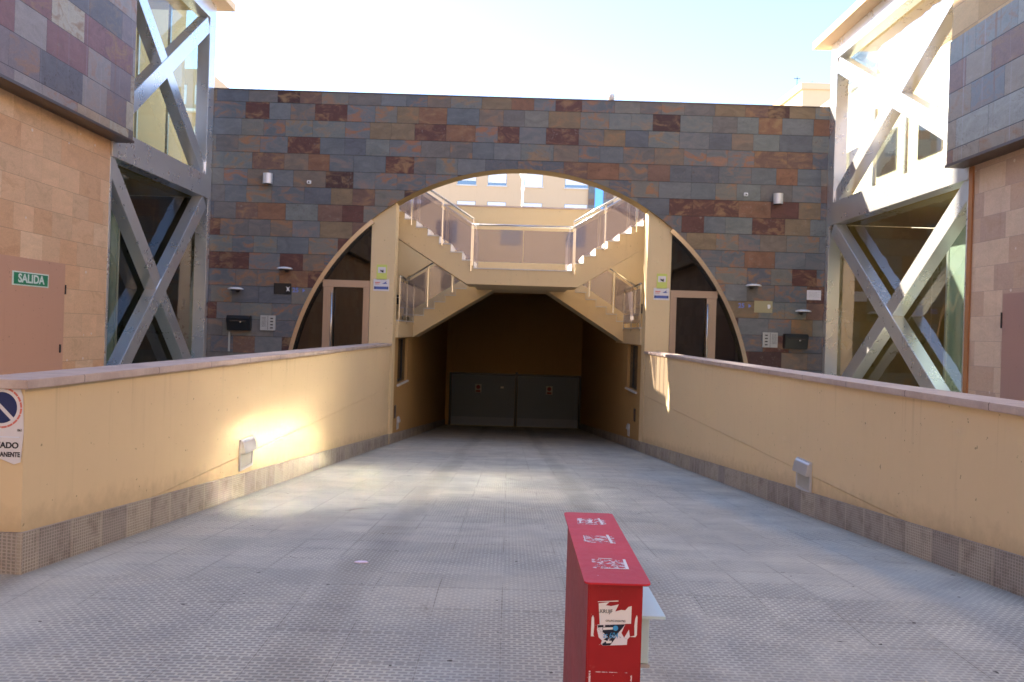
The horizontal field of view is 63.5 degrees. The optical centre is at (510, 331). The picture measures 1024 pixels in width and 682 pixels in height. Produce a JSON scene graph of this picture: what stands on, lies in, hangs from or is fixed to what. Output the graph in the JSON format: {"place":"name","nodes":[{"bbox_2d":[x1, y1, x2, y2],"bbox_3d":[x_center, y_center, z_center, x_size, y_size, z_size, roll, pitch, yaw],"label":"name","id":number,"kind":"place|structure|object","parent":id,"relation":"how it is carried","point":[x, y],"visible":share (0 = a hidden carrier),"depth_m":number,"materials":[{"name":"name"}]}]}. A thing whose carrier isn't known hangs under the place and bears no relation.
{"place":"outdoors","nodes":[
{"label":"outdoors","id":0,"kind":"place"},
{"bbox_2d":[0,344,1023,681],"bbox_3d":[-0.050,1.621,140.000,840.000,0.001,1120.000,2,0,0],"label":"ground","id":1,"kind":"structure","parent":0,"point":[72,628],"depth_m":4.40,"materials":[{"name":"grey concrete"}]},
{"bbox_2d":[0,0,136,374],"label":"corner building","id":2,"kind":"structure","parent":1,"relation":"on","point":[67,75],"depth_m":13.77,"materials":[{"name":"stone"}]},
{"bbox_2d":[0,254,66,374],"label":"door","id":3,"kind":"structure","parent":2,"relation":"in","point":[31,318],"depth_m":13.23,"materials":[{"name":"paint"}]},
{"bbox_2d":[12,270,48,287],"bbox_3d":[-7.644,-0.827,13.185,0.017,0.220,0.990,2,0,0],"label":"exit sign","id":4,"kind":"object","parent":3,"relation":"attached to","point":[21,278],"visible":1,"depth_m":13.15,"materials":[{"name":"green plastic"}]},
{"bbox_2d":[133,9,186,161],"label":"apartment block","id":5,"kind":"structure","parent":1,"relation":"on","point":[151,118],"depth_m":24.21,"materials":[{"name":"beige glass"}]},
{"bbox_2d":[104,0,235,365],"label":"glass tower","id":6,"kind":"structure","parent":1,"relation":"on","point":[156,264],"depth_m":19.88,"materials":[{"name":"metal"}]},
{"bbox_2d":[0,343,391,574],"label":"ramp wall","id":7,"kind":"structure","parent":1,"relation":"on","point":[111,453],"depth_m":7.40,"materials":[{"name":"yellow paint"}]},
{"bbox_2d":[0,389,23,463],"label":"no parking poster","id":8,"kind":"object","parent":7,"relation":"attached to","point":[11,423],"visible":1,"depth_m":5.21,"materials":[{"name":"white paper"}]},
{"bbox_2d":[238,435,256,471],"bbox_3d":[-3.058,1.419,9.650,0.074,0.360,0.466,2,0,0],"label":"wall lamp","id":9,"kind":"object","parent":7,"relation":"attached to","point":[247,445],"visible":1,"depth_m":9.59,"materials":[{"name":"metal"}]},
{"bbox_2d":[182,68,227,343],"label":"distant block","id":10,"kind":"structure","parent":1,"relation":"on","point":[190,84],"depth_m":60.00,"materials":[{"name":"white paint"}]},
{"bbox_2d":[184,85,186,103],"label":"window","id":11,"kind":"structure","parent":10,"relation":"in","point":[185,86],"depth_m":59.95,"materials":[{"name":"white glass"}]},
{"bbox_2d":[389,275,640,451],"bbox_3d":[0.174,1.475,30.500,7.240,6.738,18.800,2,0,0],"label":"garage passage","id":12,"kind":"object","parent":1,"relation":"on","point":[523,333],"visible":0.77,"depth_m":37.49,"materials":[{"name":"paint"}]},
{"bbox_2d":[396,416,400,429],"bbox_3d":[-3.042,2.487,22.500,0.074,0.340,0.306,2,0,0],"label":"wall lamp","id":13,"kind":"object","parent":12,"relation":"attached to","point":[398,421],"visible":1,"depth_m":22.44,"materials":[{"name":"metal"}]},
{"bbox_2d":[397,338,408,386],"bbox_3d":[-3.172,0.827,23.250,0.390,1.290,2.200,2,0,0],"label":"window","id":14,"kind":"structure","parent":12,"relation":"in","point":[401,344],"depth_m":23.61,"materials":[{"name":"glass"}]},
{"bbox_2d":[448,372,580,428],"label":"garage gate","id":15,"kind":"structure","parent":12,"relation":"attached to","point":[551,401],"depth_m":39.38,"materials":[{"name":"black metal"}]},
{"bbox_2d":[395,190,644,344],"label":"staircase","id":16,"kind":"structure","parent":12,"relation":"on","point":[560,286],"depth_m":22.20,"materials":[{"name":"paint"}]},
{"bbox_2d":[626,423,629,435],"bbox_3d":[3.318,2.784,23.400,0.074,0.340,0.306,2,0,0],"label":"wall lamp","id":17,"kind":"object","parent":12,"relation":"attached to","point":[628,428],"visible":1,"depth_m":23.29,"materials":[{"name":"metal"}]},
{"bbox_2d":[625,345,637,393],"bbox_3d":[3.555,1.036,23.150,0.390,1.290,2.000,2,0,0],"label":"window","id":18,"kind":"structure","parent":12,"relation":"in","point":[633,368],"depth_m":23.45,"materials":[{"name":"glass"}]},
{"bbox_2d":[633,408,635,421],"bbox_3d":[3.357,2.265,22.400,0.028,0.340,0.240,2,0,0],"label":"wall vent","id":19,"kind":"object","parent":12,"relation":"attached to","point":[634,412],"depth_m":22.32,"materials":[{"name":"metal"}]},
{"bbox_2d":[206,88,829,443],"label":"arch wall","id":20,"kind":"structure","parent":1,"relation":"on","point":[684,177],"depth_m":21.00,"materials":[{"name":"stone"}]},
{"bbox_2d":[228,332,229,350],"bbox_3d":[-7.142,0.253,20.985,0.040,0.500,0.030,2,0,0],"label":"conduit","id":21,"kind":"object","parent":20,"relation":"attached to","point":[228,341],"visible":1,"depth_m":20.97,"materials":[{"name":"grey plastic"}]},
{"bbox_2d":[228,287,243,292],"bbox_3d":[-6.915,-1.050,20.810,0.400,0.135,0.380,2,0,0],"label":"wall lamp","id":22,"kind":"object","parent":20,"relation":"attached to","point":[237,289],"visible":1,"depth_m":20.70,"materials":[{"name":"white paint"}]},
{"bbox_2d":[226,315,251,330],"bbox_3d":[-6.860,-0.215,20.886,0.580,0.380,0.227,2,0,0],"label":"letter box","id":23,"kind":"object","parent":20,"relation":"attached to","point":[239,322],"visible":1,"depth_m":20.81,"materials":[{"name":"black metal"}]},
{"bbox_2d":[260,315,275,330],"bbox_3d":[-6.151,-0.217,20.971,0.380,0.380,0.057,2,0,0],"label":"intercom","id":24,"kind":"object","parent":20,"relation":"attached to","point":[267,322],"visible":1,"depth_m":20.95,"materials":[{"name":"grey plastic"}]},
{"bbox_2d":[263,173,272,184],"bbox_3d":[-6.122,-3.854,20.870,0.240,0.265,0.260,2,0,0],"label":"wall light","id":25,"kind":"object","parent":20,"relation":"attached to","point":[267,178],"visible":1,"depth_m":20.77,"materials":[{"name":"metal"}]},
{"bbox_2d":[274,283,290,293],"bbox_3d":[-5.785,-1.084,20.986,0.440,0.280,0.025,2,0,0],"label":"plaque","id":26,"kind":"object","parent":20,"relation":"attached to","point":[282,288],"visible":1,"depth_m":20.98,"materials":[{"name":"black metal"}]},
{"bbox_2d":[277,267,291,272],"bbox_3d":[-5.677,-1.561,20.810,0.400,0.135,0.380,2,0,0],"label":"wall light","id":27,"kind":"object","parent":20,"relation":"attached to","point":[286,269],"visible":1,"depth_m":20.68,"materials":[{"name":"white paint"}]},
{"bbox_2d":[322,279,369,346],"bbox_3d":[-4.227,0.079,21.109,1.200,2.780,0.161,2,0,0],"label":"door frame","id":28,"kind":"structure","parent":20,"relation":"in","point":[328,291],"depth_m":21.10,"materials":[{"name":"metal"}]},
{"bbox_2d":[373,279,388,290],"bbox_3d":[-3.294,-1.184,21.091,0.400,0.300,0.016,2,0,0],"label":"security sign","id":29,"kind":"object","parent":20,"relation":"attached to","point":[380,285],"visible":1,"depth_m":21.09,"materials":[{"name":"white paper"}]},
{"bbox_2d":[376,265,386,279],"bbox_3d":[-3.281,-1.511,21.090,0.260,0.380,0.017,2,0,0],"label":"camera sign","id":30,"kind":"object","parent":20,"relation":"attached to","point":[381,272],"visible":1,"depth_m":21.09,"materials":[{"name":"yellow paper"}]},
{"bbox_2d":[607,93,614,99],"bbox_3d":[2.596,-5.987,21.300,0.200,0.290,0.200,2,0,0],"label":"roof lamp","id":31,"kind":"object","parent":20,"relation":"on","point":[610,96],"visible":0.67,"depth_m":21.23,"materials":[{"name":"grey plastic"}]},
{"bbox_2d":[653,288,668,299],"bbox_3d":[3.853,-0.953,21.091,0.400,0.300,0.016,2,0,0],"label":"security sign","id":32,"kind":"object","parent":20,"relation":"attached to","point":[660,294],"visible":1,"depth_m":21.09,"materials":[{"name":"white paper"}]},
{"bbox_2d":[657,274,666,288],"bbox_3d":[3.866,-1.280,21.090,0.260,0.380,0.017,2,0,0],"label":"camera sign","id":33,"kind":"object","parent":20,"relation":"attached to","point":[662,281],"visible":1,"depth_m":21.09,"materials":[{"name":"yellow paper"}]},
{"bbox_2d":[668,290,717,358],"bbox_3d":[4.648,0.354,21.109,1.200,2.780,0.161,2,0,0],"label":"door frame","id":34,"kind":"structure","parent":20,"relation":"in","point":[711,296],"depth_m":21.10,"materials":[{"name":"metal"}]},
{"bbox_2d":[746,284,760,288],"bbox_3d":[6.120,-1.131,20.810,0.400,0.135,0.380,2,0,0],"label":"dome light","id":35,"kind":"object","parent":20,"relation":"attached to","point":[751,286],"visible":1,"depth_m":20.69,"materials":[{"name":"white paint"}]},
{"bbox_2d":[754,301,772,312],"bbox_3d":[6.422,-0.623,20.986,0.460,0.300,0.025,2,0,0],"label":"plaque","id":36,"kind":"object","parent":20,"relation":"attached to","point":[762,306],"visible":1,"depth_m":20.98,"materials":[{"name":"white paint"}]},
{"bbox_2d":[762,332,777,347],"bbox_3d":[6.585,0.217,20.971,0.380,0.380,0.057,2,0,0],"label":"intercom","id":37,"kind":"object","parent":20,"relation":"attached to","point":[769,339],"visible":1,"depth_m":20.95,"materials":[{"name":"grey plastic"}]},
{"bbox_2d":[773,193,782,204],"bbox_3d":[6.755,-3.341,20.870,0.240,0.265,0.260,2,0,0],"label":"wall light","id":38,"kind":"object","parent":20,"relation":"attached to","point":[777,198],"visible":1,"depth_m":20.77,"materials":[{"name":"metal"}]},
{"bbox_2d":[783,334,808,348],"bbox_3d":[7.210,0.256,20.886,0.580,0.380,0.227,2,0,0],"label":"letter box","id":39,"kind":"object","parent":20,"relation":"attached to","point":[795,341],"visible":1,"depth_m":20.81,"materials":[{"name":"black metal"}]},
{"bbox_2d":[795,309,810,314],"bbox_3d":[7.371,-0.485,20.810,0.400,0.135,0.380,2,0,0],"label":"dome light","id":40,"kind":"object","parent":20,"relation":"attached to","point":[801,311],"visible":1,"depth_m":20.69,"materials":[{"name":"white paint"}]},
{"bbox_2d":[807,290,820,299],"bbox_3d":[7.709,-0.921,20.996,0.360,0.250,0.006,2,0,0],"label":"notice","id":41,"kind":"object","parent":20,"relation":"attached to","point":[813,294],"visible":1,"depth_m":21.00,"materials":[{"name":"white paper"}]},
{"bbox_2d":[563,512,650,681],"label":"parking cabinet","id":42,"kind":"object","parent":1,"relation":"on","point":[607,579],"visible":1,"depth_m":2.73,"materials":[{"name":"red metal"}]},
{"bbox_2d":[640,587,665,667],"bbox_3d":[0.477,1.069,2.995,0.105,0.188,0.330,2,0,0],"label":"coin unit","id":43,"kind":"object","parent":42,"relation":"attached to","point":[651,609],"visible":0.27,"depth_m":2.86,"materials":[{"name":"white paint"}]},
{"bbox_2d":[773,77,830,106],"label":"tower block","id":44,"kind":"structure","parent":1,"relation":"on","point":[808,94],"depth_m":118.00,"materials":[{"name":"concrete"}]},
{"bbox_2d":[641,351,1023,596],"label":"ramp wall","id":45,"kind":"structure","parent":1,"relation":"on","point":[935,476],"depth_m":7.97,"materials":[{"name":"yellow paint"}]},
{"bbox_2d":[792,457,811,492],"bbox_3d":[3.363,1.660,9.550,0.074,0.360,0.466,2,0,0],"label":"wall lamp","id":46,"kind":"object","parent":45,"relation":"attached to","point":[802,468],"visible":1,"depth_m":9.49,"materials":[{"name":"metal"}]},
{"bbox_2d":[820,40,951,375],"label":"side block","id":47,"kind":"structure","parent":1,"relation":"on","point":[926,147],"depth_m":23.93,"materials":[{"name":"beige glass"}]},
{"bbox_2d":[876,127,896,176],"bbox_3d":[11.769,-5.588,25.850,0.060,1.300,1.300,2,0,0],"label":"window","id":48,"kind":"structure","parent":47,"relation":"in","point":[887,154],"depth_m":25.70,"materials":[{"name":"grey glass"}]},
{"bbox_2d":[917,102,943,159],"bbox_3d":[11.769,-5.588,23.150,0.060,1.300,1.300,2,0,0],"label":"window","id":49,"kind":"structure","parent":47,"relation":"in","point":[929,143],"depth_m":23.23,"materials":[{"name":"grey glass"}]},
{"bbox_2d":[813,0,968,392],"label":"glass tower","id":50,"kind":"structure","parent":1,"relation":"on","point":[896,276],"depth_m":19.46,"materials":[{"name":"metal"}]},
{"bbox_2d":[945,0,1023,400],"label":"corner building","id":51,"kind":"structure","parent":1,"relation":"on","point":[985,137],"depth_m":13.51,"materials":[{"name":"stone"}]},
{"bbox_2d":[1000,292,1023,400],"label":"door","id":52,"kind":"structure","parent":51,"relation":"in","point":[1012,318],"depth_m":13.00,"materials":[{"name":"paint"}]},
{"bbox_2d":[130,195,910,281],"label":"plaza","id":53,"kind":"structure","parent":0,"point":[194,245],"depth_m":21.62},
{"bbox_2d":[396,203,645,340],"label":"well wall","id":54,"kind":"structure","parent":53,"relation":"on","point":[543,248],"depth_m":26.60,"materials":[{"name":"paint"}]},
{"bbox_2d":[396,295,401,304],"bbox_3d":[-3.470,-1.008,26.397,0.440,0.300,0.206,2,0,0],"label":"letter box","id":55,"kind":"object","parent":54,"relation":"attached to","point":[397,301],"visible":0.17,"depth_m":26.30,"materials":[{"name":"metal"}]},
{"bbox_2d":[629,304,642,313],"bbox_3d":[4.004,-0.726,26.297,0.440,0.300,0.206,2,0,0],"label":"letter box","id":56,"kind":"object","parent":54,"relation":"attached to","point":[634,308],"visible":0.75,"depth_m":26.20,"materials":[{"name":"metal"}]},
{"bbox_2d":[405,174,638,209],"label":"apartment facade","id":57,"kind":"structure","parent":53,"relation":"on","point":[539,190],"depth_m":58.00,"materials":[{"name":"beige paint"}]},
{"bbox_2d":[405,200,423,202],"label":"window","id":58,"kind":"structure","parent":57,"relation":"in","point":[410,201],"depth_m":58.05,"materials":[{"name":"white glass"}]},
{"bbox_2d":[457,201,475,204],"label":"window","id":59,"kind":"structure","parent":57,"relation":"in","point":[458,202],"depth_m":58.05,"materials":[{"name":"white glass"}]},
{"bbox_2d":[456,177,476,185],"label":"window","id":60,"kind":"structure","parent":57,"relation":"in","point":[472,181],"depth_m":58.10,"materials":[{"name":"white glass"}]},
{"bbox_2d":[487,202,505,205],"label":"window","id":61,"kind":"structure","parent":57,"relation":"in","point":[488,203],"depth_m":58.05,"materials":[{"name":"white glass"}]},
{"bbox_2d":[487,174,506,186],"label":"window","id":62,"kind":"structure","parent":57,"relation":"in","point":[498,180],"depth_m":58.05,"materials":[{"name":"white glass"}]},
{"bbox_2d":[523,203,541,206],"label":"window","id":63,"kind":"structure","parent":57,"relation":"in","point":[525,204],"depth_m":58.05,"materials":[{"name":"white glass"}]},
{"bbox_2d":[524,174,543,187],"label":"window","id":64,"kind":"structure","parent":57,"relation":"in","point":[531,180],"depth_m":58.05,"materials":[{"name":"white glass"}]},
{"bbox_2d":[564,204,587,207],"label":"window","id":65,"kind":"structure","parent":57,"relation":"in","point":[565,205],"depth_m":58.05,"materials":[{"name":"white glass"}]},
{"bbox_2d":[564,179,588,189],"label":"window","id":66,"kind":"structure","parent":57,"relation":"in","point":[569,184],"depth_m":58.05,"materials":[{"name":"white glass"}]},
{"bbox_2d":[520,174,526,205],"bbox_3d":[0.568,-5.673,40.000,0.711,4.715,0.711,2,0,0],"label":"street lamp","id":67,"kind":"object","parent":53,"relation":"on","point":[523,176],"visible":0.36,"depth_m":39.95,"materials":[{"name":"white metal"}]},
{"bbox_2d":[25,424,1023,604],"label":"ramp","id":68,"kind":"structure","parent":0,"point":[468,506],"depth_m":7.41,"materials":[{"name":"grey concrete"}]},
{"bbox_2d":[185,0,894,104],"label":"sky","id":69,"kind":"structure","parent":0,"point":[692,51],"materials":[{"name":"white"}]}
]}

